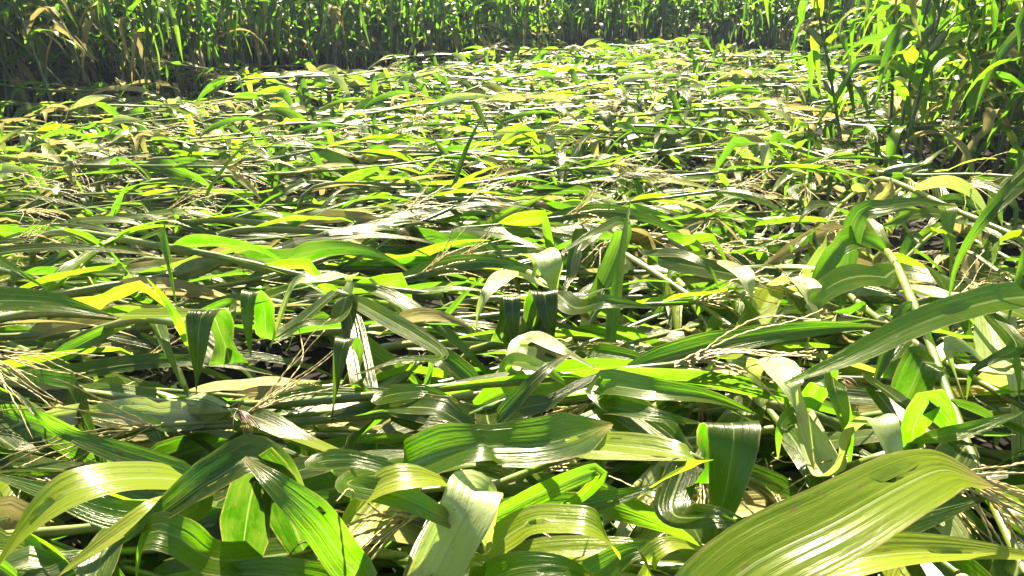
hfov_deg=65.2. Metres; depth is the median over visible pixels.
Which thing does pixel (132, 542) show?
flattened corn plant
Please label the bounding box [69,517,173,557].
flattened corn plant
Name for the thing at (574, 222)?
flattened corn plant
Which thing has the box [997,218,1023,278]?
flattened corn plant
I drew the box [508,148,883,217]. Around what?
flattened corn plant
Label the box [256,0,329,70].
upright corn plant
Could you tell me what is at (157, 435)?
flattened corn plant
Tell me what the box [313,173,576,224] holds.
flattened corn plant
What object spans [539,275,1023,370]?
flattened corn plant
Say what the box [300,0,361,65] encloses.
upright corn plant
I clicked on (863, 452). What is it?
flattened corn plant
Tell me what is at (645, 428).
flattened corn plant
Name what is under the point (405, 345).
flattened corn plant
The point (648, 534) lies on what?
flattened corn plant
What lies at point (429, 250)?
flattened corn plant
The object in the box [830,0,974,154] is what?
upright corn plant
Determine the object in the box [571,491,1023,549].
flattened corn plant
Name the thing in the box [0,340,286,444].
flattened corn plant
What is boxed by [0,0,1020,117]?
upright corn
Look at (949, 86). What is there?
upright corn plant
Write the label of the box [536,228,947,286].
flattened corn plant
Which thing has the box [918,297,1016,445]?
flattened corn plant
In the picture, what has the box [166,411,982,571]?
flattened corn plant
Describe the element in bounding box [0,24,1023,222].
flattened corn
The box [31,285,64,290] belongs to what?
flattened corn plant
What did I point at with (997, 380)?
flattened corn plant
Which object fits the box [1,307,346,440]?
flattened corn plant
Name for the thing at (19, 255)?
flattened corn plant
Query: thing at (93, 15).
upright corn plant
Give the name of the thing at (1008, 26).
upright corn plant
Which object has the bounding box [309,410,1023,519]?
flattened corn plant
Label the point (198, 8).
upright corn plant
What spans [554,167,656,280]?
flattened corn plant
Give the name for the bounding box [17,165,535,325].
flattened corn plant
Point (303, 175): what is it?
flattened corn plant
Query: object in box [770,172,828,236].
flattened corn plant
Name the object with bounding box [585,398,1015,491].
flattened corn plant
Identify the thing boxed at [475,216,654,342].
flattened corn plant
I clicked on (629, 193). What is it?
flattened corn plant
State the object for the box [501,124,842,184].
flattened corn plant
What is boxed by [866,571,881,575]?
flattened corn plant
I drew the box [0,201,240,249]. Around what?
flattened corn plant
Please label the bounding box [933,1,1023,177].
upright corn plant
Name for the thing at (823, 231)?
flattened corn plant
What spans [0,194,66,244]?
flattened corn plant
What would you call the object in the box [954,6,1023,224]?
upright corn plant
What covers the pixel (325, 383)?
flattened corn plant
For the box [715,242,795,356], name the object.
flattened corn plant
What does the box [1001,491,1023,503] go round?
flattened corn plant
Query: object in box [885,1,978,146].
upright corn plant
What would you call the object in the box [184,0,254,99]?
upright corn plant
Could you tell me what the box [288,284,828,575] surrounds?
flattened corn plant
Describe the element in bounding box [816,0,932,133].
upright corn plant
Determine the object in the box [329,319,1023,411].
flattened corn plant
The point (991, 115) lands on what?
upright corn plant
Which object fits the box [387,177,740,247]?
flattened corn plant
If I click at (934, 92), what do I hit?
upright corn plant
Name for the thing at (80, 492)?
flattened corn plant
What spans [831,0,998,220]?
upright corn plant
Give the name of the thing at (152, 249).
flattened corn plant
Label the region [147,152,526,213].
flattened corn plant
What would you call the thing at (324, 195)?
flattened corn plant
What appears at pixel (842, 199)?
flattened corn plant
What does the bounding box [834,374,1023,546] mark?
flattened corn plant
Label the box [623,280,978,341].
flattened corn plant
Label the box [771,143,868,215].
flattened corn plant
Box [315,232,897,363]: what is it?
flattened corn plant
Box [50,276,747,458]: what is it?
flattened corn plant
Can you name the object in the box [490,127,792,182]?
flattened corn plant
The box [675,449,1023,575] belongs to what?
flattened corn plant
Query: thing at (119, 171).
flattened corn plant
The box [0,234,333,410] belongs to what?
flattened corn plant
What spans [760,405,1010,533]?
flattened corn plant
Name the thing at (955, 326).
flattened corn plant
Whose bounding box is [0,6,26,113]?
upright corn plant
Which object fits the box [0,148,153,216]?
flattened corn plant
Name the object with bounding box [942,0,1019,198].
upright corn plant
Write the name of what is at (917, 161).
flattened corn plant
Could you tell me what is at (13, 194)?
flattened corn plant
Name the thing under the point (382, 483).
flattened corn plant
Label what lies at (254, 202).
flattened corn plant
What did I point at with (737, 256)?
flattened corn plant
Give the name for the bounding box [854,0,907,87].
upright corn plant
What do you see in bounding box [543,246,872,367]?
flattened corn plant
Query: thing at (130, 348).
flattened corn plant
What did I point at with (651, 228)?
flattened corn plant
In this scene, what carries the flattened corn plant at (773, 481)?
on the ground
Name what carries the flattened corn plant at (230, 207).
on the ground
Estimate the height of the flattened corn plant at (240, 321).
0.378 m
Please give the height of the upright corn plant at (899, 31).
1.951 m
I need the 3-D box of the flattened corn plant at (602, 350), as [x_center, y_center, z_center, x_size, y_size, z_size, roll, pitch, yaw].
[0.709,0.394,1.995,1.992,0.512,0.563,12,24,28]
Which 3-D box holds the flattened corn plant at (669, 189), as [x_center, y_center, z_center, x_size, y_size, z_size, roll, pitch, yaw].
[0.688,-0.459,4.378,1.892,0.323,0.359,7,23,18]
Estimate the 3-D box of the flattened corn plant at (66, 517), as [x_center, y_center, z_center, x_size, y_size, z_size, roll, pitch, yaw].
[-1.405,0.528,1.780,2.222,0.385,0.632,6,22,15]
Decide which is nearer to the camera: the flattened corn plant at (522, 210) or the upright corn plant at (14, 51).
the flattened corn plant at (522, 210)
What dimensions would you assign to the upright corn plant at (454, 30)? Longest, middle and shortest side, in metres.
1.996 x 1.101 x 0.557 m
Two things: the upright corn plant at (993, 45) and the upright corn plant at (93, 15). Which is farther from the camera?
the upright corn plant at (93, 15)
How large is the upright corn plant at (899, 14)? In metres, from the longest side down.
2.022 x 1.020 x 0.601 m
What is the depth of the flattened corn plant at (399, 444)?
1.89 m
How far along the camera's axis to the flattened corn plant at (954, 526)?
1.36 m
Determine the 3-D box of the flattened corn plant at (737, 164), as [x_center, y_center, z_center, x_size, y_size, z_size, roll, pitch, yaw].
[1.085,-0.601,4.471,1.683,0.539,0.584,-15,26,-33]
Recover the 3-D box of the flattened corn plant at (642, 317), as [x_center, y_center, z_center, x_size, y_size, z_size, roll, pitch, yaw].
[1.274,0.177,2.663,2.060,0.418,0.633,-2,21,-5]
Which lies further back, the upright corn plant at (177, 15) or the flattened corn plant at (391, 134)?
the upright corn plant at (177, 15)
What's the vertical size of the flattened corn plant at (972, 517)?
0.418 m
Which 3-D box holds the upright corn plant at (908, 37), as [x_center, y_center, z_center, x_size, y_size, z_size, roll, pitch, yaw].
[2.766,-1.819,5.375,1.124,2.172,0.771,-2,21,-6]
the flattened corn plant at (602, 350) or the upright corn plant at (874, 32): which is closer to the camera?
the flattened corn plant at (602, 350)
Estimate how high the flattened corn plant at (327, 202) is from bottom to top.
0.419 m
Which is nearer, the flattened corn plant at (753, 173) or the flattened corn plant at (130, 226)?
the flattened corn plant at (130, 226)
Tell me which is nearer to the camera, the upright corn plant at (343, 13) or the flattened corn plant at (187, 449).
the flattened corn plant at (187, 449)
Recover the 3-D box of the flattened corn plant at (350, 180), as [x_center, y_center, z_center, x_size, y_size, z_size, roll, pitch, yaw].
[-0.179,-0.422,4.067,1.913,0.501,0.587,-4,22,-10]
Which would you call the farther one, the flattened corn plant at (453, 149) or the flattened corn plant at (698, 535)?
the flattened corn plant at (453, 149)
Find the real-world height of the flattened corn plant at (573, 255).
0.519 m
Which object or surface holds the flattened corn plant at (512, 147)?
on the ground
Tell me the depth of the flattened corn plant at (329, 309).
3.08 m
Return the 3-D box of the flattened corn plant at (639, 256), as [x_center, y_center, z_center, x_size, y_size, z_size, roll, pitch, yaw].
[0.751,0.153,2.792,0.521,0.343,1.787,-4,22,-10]
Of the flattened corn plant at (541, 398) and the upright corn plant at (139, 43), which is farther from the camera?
the upright corn plant at (139, 43)
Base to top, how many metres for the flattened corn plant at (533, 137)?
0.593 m
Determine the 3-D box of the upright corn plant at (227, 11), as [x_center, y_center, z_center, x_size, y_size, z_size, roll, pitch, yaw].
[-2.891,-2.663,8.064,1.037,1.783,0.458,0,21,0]
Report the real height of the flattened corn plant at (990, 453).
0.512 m
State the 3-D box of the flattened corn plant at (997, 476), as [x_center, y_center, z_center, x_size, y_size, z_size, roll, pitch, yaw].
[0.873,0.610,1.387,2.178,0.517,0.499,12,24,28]
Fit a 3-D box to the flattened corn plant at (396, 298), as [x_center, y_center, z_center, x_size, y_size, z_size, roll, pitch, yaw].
[-0.801,0.040,2.706,2.217,0.663,0.816,12,25,29]
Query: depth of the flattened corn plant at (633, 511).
1.44 m
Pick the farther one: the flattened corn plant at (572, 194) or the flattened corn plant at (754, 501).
the flattened corn plant at (572, 194)
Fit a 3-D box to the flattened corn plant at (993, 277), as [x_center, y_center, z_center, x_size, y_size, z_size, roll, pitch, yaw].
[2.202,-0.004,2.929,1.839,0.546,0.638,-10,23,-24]
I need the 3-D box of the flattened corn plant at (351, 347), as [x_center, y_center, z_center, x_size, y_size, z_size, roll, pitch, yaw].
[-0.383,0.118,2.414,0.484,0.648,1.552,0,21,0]
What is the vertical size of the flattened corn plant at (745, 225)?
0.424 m
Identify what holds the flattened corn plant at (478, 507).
on the ground
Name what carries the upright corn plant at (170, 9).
on the ground
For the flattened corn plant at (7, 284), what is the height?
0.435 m
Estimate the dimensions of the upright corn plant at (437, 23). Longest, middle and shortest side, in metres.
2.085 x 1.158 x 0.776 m
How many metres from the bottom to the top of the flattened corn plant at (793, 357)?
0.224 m
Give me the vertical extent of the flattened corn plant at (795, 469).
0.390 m
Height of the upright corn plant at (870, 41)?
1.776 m
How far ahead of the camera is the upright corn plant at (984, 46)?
6.13 m
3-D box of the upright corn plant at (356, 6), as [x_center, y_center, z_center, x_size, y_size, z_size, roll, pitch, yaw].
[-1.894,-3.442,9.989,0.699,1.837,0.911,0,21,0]
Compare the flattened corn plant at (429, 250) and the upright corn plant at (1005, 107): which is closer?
the flattened corn plant at (429, 250)
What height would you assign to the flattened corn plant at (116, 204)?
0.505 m
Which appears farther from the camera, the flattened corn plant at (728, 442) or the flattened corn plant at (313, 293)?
the flattened corn plant at (313, 293)
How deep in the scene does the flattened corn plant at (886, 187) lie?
3.13 m
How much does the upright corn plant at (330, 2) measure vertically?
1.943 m
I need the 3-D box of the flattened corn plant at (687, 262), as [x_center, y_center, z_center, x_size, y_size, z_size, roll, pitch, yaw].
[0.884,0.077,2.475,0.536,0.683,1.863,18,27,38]
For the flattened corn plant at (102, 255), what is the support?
on the ground
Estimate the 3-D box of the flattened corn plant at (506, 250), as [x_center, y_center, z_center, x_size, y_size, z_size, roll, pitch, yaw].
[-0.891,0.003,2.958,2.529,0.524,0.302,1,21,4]
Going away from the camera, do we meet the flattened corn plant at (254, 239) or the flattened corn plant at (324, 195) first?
the flattened corn plant at (254, 239)
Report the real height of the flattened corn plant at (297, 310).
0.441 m
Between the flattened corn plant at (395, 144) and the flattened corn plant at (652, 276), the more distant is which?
the flattened corn plant at (395, 144)
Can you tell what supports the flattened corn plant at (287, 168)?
on the ground
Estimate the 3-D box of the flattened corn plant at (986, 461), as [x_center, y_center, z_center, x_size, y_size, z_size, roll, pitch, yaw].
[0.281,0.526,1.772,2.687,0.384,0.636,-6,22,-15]
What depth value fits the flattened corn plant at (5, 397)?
1.97 m
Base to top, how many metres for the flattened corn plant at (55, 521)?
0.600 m
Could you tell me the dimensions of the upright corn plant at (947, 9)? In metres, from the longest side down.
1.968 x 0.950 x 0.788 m
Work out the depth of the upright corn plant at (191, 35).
8.33 m
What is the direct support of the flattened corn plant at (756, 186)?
on the ground
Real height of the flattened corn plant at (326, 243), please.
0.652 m
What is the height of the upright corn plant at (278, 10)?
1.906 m
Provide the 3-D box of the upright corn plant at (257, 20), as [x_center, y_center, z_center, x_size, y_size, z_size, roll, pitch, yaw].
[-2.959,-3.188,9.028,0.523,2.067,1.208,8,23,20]
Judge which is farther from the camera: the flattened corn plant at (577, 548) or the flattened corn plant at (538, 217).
the flattened corn plant at (538, 217)
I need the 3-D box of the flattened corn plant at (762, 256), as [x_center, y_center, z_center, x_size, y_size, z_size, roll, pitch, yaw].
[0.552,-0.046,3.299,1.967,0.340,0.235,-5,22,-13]
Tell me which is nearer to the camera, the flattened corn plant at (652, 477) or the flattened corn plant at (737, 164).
the flattened corn plant at (652, 477)
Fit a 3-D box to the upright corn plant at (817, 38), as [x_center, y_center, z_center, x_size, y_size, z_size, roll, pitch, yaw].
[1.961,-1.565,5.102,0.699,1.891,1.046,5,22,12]
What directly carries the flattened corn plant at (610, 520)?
on the ground
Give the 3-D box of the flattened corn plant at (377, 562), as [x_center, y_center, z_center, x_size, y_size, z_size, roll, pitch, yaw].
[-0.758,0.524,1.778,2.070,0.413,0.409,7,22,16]
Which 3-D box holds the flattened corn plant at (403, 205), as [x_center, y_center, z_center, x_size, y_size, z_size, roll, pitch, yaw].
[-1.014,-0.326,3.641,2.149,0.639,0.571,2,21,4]
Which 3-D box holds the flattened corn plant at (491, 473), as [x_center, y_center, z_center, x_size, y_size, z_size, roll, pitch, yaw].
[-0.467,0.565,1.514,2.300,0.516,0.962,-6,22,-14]
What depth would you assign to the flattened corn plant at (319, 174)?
4.70 m
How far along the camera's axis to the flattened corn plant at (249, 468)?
1.04 m
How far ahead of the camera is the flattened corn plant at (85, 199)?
3.81 m
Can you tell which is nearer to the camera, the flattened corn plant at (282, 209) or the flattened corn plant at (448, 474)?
the flattened corn plant at (448, 474)
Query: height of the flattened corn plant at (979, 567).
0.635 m
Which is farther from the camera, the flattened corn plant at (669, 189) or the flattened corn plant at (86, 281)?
the flattened corn plant at (669, 189)
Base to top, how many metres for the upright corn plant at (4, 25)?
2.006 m
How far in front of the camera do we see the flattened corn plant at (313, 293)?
2.77 m
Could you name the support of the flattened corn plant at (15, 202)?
on the ground
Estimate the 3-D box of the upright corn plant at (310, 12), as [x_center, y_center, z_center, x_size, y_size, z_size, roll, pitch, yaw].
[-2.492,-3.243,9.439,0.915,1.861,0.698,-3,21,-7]
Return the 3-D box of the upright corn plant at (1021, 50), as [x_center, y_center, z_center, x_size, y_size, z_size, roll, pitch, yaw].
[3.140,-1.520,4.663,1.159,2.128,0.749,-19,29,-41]
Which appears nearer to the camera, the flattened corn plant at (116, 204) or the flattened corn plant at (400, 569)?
the flattened corn plant at (400, 569)
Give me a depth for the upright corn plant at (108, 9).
7.52 m
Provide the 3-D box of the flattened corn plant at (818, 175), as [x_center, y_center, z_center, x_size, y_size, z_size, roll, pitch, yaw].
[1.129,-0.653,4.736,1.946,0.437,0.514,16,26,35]
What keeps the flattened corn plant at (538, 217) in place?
on the ground
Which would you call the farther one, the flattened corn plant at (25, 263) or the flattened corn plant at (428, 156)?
the flattened corn plant at (428, 156)
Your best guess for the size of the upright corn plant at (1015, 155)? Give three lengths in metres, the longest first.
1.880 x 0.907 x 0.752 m
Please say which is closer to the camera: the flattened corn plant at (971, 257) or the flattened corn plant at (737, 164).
the flattened corn plant at (971, 257)
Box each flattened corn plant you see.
[0,123,279,199]
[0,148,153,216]
[0,154,169,208]
[0,162,103,223]
[0,168,479,318]
[0,180,248,255]
[0,182,265,254]
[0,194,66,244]
[0,197,188,234]
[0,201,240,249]
[0,204,104,258]
[0,213,189,267]
[0,220,186,299]
[0,225,561,353]
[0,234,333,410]
[0,240,217,307]
[0,242,25,265]
[0,243,146,438]
[0,245,341,320]
[0,266,794,395]
[0,277,19,286]
[0,308,880,558]
[0,325,857,563]
[0,338,265,379]
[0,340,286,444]
[0,347,176,514]
[0,358,772,485]
[0,392,214,575]
[0,416,703,575]
[0,430,352,575]
[0,434,101,540]
[0,457,702,575]
[0,460,747,575]
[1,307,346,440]
[4,224,224,257]
[5,248,246,271]
[5,546,131,575]
[7,223,593,308]
[9,180,223,252]
[12,243,173,262]
[14,222,379,256]
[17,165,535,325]
[21,301,296,344]
[26,471,383,575]
[28,182,217,255]
[28,290,984,497]
[28,376,614,539]
[29,194,575,374]
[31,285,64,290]
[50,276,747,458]
[51,521,398,575]
[53,331,332,387]
[54,212,489,257]
[58,278,269,417]
[60,512,137,546]
[69,134,516,257]
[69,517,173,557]
[72,440,466,575]
[80,181,399,226]
[92,113,452,208]
[96,256,478,336]
[106,217,384,273]
[108,257,569,342]
[108,335,749,507]
[118,434,376,575]
[119,256,564,361]
[120,138,519,223]
[120,425,578,471]
[121,554,393,570]
[123,432,591,546]
[132,143,438,200]
[143,431,419,446]
[146,187,484,252]
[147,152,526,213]
[155,156,448,202]
[166,188,417,232]
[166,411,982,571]
[171,177,681,260]
[171,264,561,312]
[172,198,445,231]
[178,124,520,200]
[196,192,650,299]
[210,203,378,232]
[225,363,496,399]
[227,194,726,292]
[240,272,448,423]
[252,202,547,225]
[257,167,589,211]
[262,239,834,345]
[270,111,611,208]
[270,141,538,192]
[286,231,665,350]
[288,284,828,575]
[295,151,651,236]
[297,216,758,299]
[303,393,729,431]
[305,412,612,559]
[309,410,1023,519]
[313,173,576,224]
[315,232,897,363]
[319,177,620,212]
[323,130,648,189]
[326,169,653,221]
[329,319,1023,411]
[337,114,728,226]
[342,288,1022,437]
[356,124,610,165]
[357,211,774,293]
[362,196,762,284]
[368,130,639,191]
[371,331,595,476]
[374,405,1010,550]
[375,341,580,572]
[379,199,1017,430]
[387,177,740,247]
[390,561,404,573]
[405,255,960,364]
[407,463,701,575]
[410,131,724,177]
[419,225,807,303]
[427,161,807,244]
[436,196,764,249]
[442,277,683,553]
[443,341,1023,425]
[464,465,1008,575]
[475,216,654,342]
[476,274,1023,336]
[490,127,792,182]
[493,335,1023,407]
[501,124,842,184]
[506,223,940,284]
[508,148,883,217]
[511,160,803,190]
[514,283,777,420]
[525,467,926,575]
[530,179,787,203]
[534,166,658,222]
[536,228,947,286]
[538,258,1023,338]
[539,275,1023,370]
[541,320,831,573]
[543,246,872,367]
[546,178,785,270]
[552,197,760,239]
[552,472,668,561]
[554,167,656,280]
[555,336,1023,467]
[556,241,764,328]
[559,251,798,359]
[560,187,852,256]
[562,195,848,240]
[562,228,1023,544]
[563,369,776,528]
[568,142,873,199]
[569,146,656,197]
[571,352,1023,497]
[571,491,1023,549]
[580,459,1023,479]
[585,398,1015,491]
[586,189,662,293]
[588,180,663,261]
[592,182,813,210]
[594,154,760,200]
[614,243,768,536]
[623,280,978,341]
[626,205,790,320]
[633,232,1023,411]
[638,246,776,322]
[640,305,973,343]
[641,197,959,363]
[651,401,1022,541]
[655,274,993,575]
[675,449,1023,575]
[682,160,780,247]
[685,357,902,542]
[710,263,973,349]
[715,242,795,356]
[734,182,847,263]
[737,139,1012,239]
[738,183,877,299]
[746,359,1011,489]
[748,268,849,501]
[756,179,958,271]
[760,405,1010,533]
[767,223,1023,469]
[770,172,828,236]
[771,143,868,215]
[779,297,978,540]
[784,162,1023,399]
[784,225,1023,575]
[815,175,1023,275]
[828,193,1022,342]
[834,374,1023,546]
[836,144,1023,195]
[841,141,1018,240]
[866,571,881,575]
[890,476,1023,538]
[897,225,1018,279]
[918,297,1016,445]
[932,249,1014,286]
[948,256,1023,407]
[952,257,1023,319]
[955,276,1023,368]
[959,233,1023,331]
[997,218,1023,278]
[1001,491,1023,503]
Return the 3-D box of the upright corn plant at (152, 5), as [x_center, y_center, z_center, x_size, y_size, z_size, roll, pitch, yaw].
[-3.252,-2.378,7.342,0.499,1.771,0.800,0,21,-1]
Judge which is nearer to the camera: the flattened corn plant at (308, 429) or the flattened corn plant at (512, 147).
the flattened corn plant at (308, 429)
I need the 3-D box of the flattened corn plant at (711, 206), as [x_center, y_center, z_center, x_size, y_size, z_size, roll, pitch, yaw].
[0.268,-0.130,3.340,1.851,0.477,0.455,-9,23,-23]
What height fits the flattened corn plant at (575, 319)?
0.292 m
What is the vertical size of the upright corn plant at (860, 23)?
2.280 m
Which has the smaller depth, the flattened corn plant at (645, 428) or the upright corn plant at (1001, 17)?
the flattened corn plant at (645, 428)
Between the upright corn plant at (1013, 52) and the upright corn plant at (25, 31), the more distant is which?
the upright corn plant at (25, 31)
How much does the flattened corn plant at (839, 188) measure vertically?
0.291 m
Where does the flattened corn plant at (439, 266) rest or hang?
on the ground
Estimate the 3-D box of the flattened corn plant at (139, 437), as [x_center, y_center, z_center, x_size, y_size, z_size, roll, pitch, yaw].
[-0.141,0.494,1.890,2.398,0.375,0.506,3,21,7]
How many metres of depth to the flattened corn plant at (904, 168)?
4.02 m
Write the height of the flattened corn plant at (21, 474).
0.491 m
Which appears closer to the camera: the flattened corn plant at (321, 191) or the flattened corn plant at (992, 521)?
the flattened corn plant at (992, 521)
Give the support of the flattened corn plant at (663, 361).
on the ground
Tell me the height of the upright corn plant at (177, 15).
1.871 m
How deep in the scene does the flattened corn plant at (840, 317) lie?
2.09 m
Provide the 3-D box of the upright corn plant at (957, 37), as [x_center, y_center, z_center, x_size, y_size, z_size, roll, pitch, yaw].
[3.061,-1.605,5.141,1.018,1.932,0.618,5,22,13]
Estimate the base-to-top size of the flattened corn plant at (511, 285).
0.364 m
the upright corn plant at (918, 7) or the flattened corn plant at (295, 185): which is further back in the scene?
the upright corn plant at (918, 7)
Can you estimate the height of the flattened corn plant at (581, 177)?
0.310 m
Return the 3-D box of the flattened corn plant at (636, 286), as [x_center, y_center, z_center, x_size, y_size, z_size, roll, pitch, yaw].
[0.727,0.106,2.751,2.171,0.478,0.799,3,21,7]
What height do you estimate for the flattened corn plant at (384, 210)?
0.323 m
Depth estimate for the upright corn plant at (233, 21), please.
8.52 m
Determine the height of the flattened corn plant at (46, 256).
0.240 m
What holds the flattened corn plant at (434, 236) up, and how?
on the ground
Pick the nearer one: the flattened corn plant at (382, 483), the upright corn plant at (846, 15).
the flattened corn plant at (382, 483)
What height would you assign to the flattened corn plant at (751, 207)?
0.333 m
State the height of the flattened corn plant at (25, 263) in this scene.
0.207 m
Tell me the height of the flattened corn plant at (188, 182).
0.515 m
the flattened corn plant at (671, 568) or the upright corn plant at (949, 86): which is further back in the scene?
the upright corn plant at (949, 86)
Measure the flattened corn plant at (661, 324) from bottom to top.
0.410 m
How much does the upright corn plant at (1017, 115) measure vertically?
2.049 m
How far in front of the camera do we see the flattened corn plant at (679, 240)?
2.81 m
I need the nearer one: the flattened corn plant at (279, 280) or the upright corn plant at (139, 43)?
the flattened corn plant at (279, 280)
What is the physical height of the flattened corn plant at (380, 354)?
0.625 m
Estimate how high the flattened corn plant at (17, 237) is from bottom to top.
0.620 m
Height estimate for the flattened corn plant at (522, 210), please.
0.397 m
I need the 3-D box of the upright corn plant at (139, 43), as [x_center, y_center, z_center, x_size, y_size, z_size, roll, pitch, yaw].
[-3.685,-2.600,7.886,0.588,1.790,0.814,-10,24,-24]
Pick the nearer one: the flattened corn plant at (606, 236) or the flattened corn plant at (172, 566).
the flattened corn plant at (172, 566)
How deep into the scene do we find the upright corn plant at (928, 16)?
6.84 m
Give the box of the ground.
[0,25,1023,573]
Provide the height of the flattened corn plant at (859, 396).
0.573 m
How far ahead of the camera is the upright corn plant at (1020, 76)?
4.64 m
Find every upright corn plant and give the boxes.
[0,0,75,123]
[0,0,102,127]
[0,5,15,117]
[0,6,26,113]
[10,1,67,112]
[17,0,25,26]
[18,0,97,86]
[71,0,143,92]
[77,0,189,93]
[89,0,145,94]
[97,0,182,116]
[116,0,168,96]
[122,0,216,96]
[131,0,168,104]
[161,0,216,99]
[173,0,276,97]
[174,0,257,91]
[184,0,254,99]
[216,0,291,102]
[233,0,314,72]
[241,0,297,91]
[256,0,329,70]
[265,0,335,60]
[287,0,371,66]
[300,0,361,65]
[306,0,353,90]
[342,0,382,68]
[408,0,478,76]
[425,0,463,61]
[730,0,763,52]
[764,0,869,189]
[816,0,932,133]
[828,0,906,80]
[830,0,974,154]
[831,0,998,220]
[834,5,873,69]
[838,0,1008,180]
[844,2,905,99]
[853,0,963,177]
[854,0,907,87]
[855,12,911,75]
[857,0,962,148]
[864,0,931,106]
[869,0,913,81]
[882,0,1023,171]
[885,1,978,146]
[887,0,1020,161]
[897,1,1015,119]
[903,1,981,106]
[905,54,1023,172]
[928,0,1018,171]
[929,0,1008,116]
[929,0,1023,121]
[929,27,1005,111]
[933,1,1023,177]
[940,71,1023,223]
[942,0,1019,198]
[942,1,1018,128]
[943,0,1015,151]
[947,0,1023,144]
[949,0,1023,153]
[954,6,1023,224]
[956,92,1023,204]
[962,7,1020,172]
[978,31,1022,134]
[980,45,1023,204]
[982,0,1017,140]
[1011,64,1023,97]
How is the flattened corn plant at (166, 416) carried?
on the ground
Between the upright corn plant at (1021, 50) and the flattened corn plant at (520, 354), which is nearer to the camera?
the flattened corn plant at (520, 354)
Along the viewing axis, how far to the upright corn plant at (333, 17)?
9.74 m
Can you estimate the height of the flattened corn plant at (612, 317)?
0.737 m
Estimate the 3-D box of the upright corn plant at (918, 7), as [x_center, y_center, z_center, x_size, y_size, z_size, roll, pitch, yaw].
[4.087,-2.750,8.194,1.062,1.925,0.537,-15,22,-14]
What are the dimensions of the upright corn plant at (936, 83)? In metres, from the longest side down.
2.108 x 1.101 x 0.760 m
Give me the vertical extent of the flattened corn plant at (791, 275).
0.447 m
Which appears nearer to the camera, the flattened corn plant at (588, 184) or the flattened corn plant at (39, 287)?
the flattened corn plant at (39, 287)
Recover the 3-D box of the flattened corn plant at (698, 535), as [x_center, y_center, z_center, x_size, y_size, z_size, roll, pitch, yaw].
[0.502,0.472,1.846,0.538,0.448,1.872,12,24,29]
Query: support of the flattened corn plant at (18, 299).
on the ground
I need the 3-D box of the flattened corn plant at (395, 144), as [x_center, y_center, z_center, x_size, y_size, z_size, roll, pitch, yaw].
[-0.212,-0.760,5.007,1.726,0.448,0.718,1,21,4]
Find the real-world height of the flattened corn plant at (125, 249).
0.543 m
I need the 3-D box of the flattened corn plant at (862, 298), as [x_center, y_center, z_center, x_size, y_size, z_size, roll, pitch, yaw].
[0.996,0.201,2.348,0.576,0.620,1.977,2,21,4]
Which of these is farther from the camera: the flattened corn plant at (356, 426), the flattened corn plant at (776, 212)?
the flattened corn plant at (776, 212)
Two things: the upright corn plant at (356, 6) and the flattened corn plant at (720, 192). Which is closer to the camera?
the flattened corn plant at (720, 192)
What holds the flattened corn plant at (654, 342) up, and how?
on the ground
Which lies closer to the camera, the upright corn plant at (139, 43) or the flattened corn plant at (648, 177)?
the flattened corn plant at (648, 177)
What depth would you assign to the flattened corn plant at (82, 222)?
3.30 m
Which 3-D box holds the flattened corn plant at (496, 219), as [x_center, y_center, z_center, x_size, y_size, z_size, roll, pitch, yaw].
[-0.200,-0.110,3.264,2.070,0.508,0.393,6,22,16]
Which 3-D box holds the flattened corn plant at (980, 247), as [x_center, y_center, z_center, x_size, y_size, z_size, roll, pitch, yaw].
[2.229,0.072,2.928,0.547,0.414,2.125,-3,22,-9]
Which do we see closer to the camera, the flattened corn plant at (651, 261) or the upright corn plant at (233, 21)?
the flattened corn plant at (651, 261)
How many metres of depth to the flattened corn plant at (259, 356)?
2.37 m
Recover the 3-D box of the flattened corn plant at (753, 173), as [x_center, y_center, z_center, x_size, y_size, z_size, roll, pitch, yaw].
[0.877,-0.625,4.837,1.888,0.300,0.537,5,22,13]
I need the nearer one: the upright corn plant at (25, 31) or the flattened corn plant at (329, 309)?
the flattened corn plant at (329, 309)
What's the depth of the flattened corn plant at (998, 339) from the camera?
1.53 m
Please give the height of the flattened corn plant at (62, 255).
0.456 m
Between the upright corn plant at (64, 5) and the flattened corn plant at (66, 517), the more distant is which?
the upright corn plant at (64, 5)
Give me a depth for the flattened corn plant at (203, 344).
1.72 m
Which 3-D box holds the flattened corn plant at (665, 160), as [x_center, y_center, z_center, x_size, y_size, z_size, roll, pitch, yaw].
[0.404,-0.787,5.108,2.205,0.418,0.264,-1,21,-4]
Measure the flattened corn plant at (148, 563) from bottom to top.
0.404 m
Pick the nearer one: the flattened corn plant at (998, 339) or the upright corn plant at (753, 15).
the flattened corn plant at (998, 339)
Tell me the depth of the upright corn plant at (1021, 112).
6.37 m
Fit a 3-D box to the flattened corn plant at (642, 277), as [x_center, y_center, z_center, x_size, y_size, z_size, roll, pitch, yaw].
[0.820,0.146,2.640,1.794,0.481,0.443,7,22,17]
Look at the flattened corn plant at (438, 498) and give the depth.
1.72 m
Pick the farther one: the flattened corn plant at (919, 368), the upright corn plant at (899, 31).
the upright corn plant at (899, 31)
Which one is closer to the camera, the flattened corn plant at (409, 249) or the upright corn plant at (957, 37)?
the flattened corn plant at (409, 249)
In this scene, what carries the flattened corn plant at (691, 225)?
on the ground
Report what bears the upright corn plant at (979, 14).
on the ground
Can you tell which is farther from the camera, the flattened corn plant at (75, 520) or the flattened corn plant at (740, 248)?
the flattened corn plant at (740, 248)
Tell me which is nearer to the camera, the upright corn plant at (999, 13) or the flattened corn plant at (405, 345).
the flattened corn plant at (405, 345)

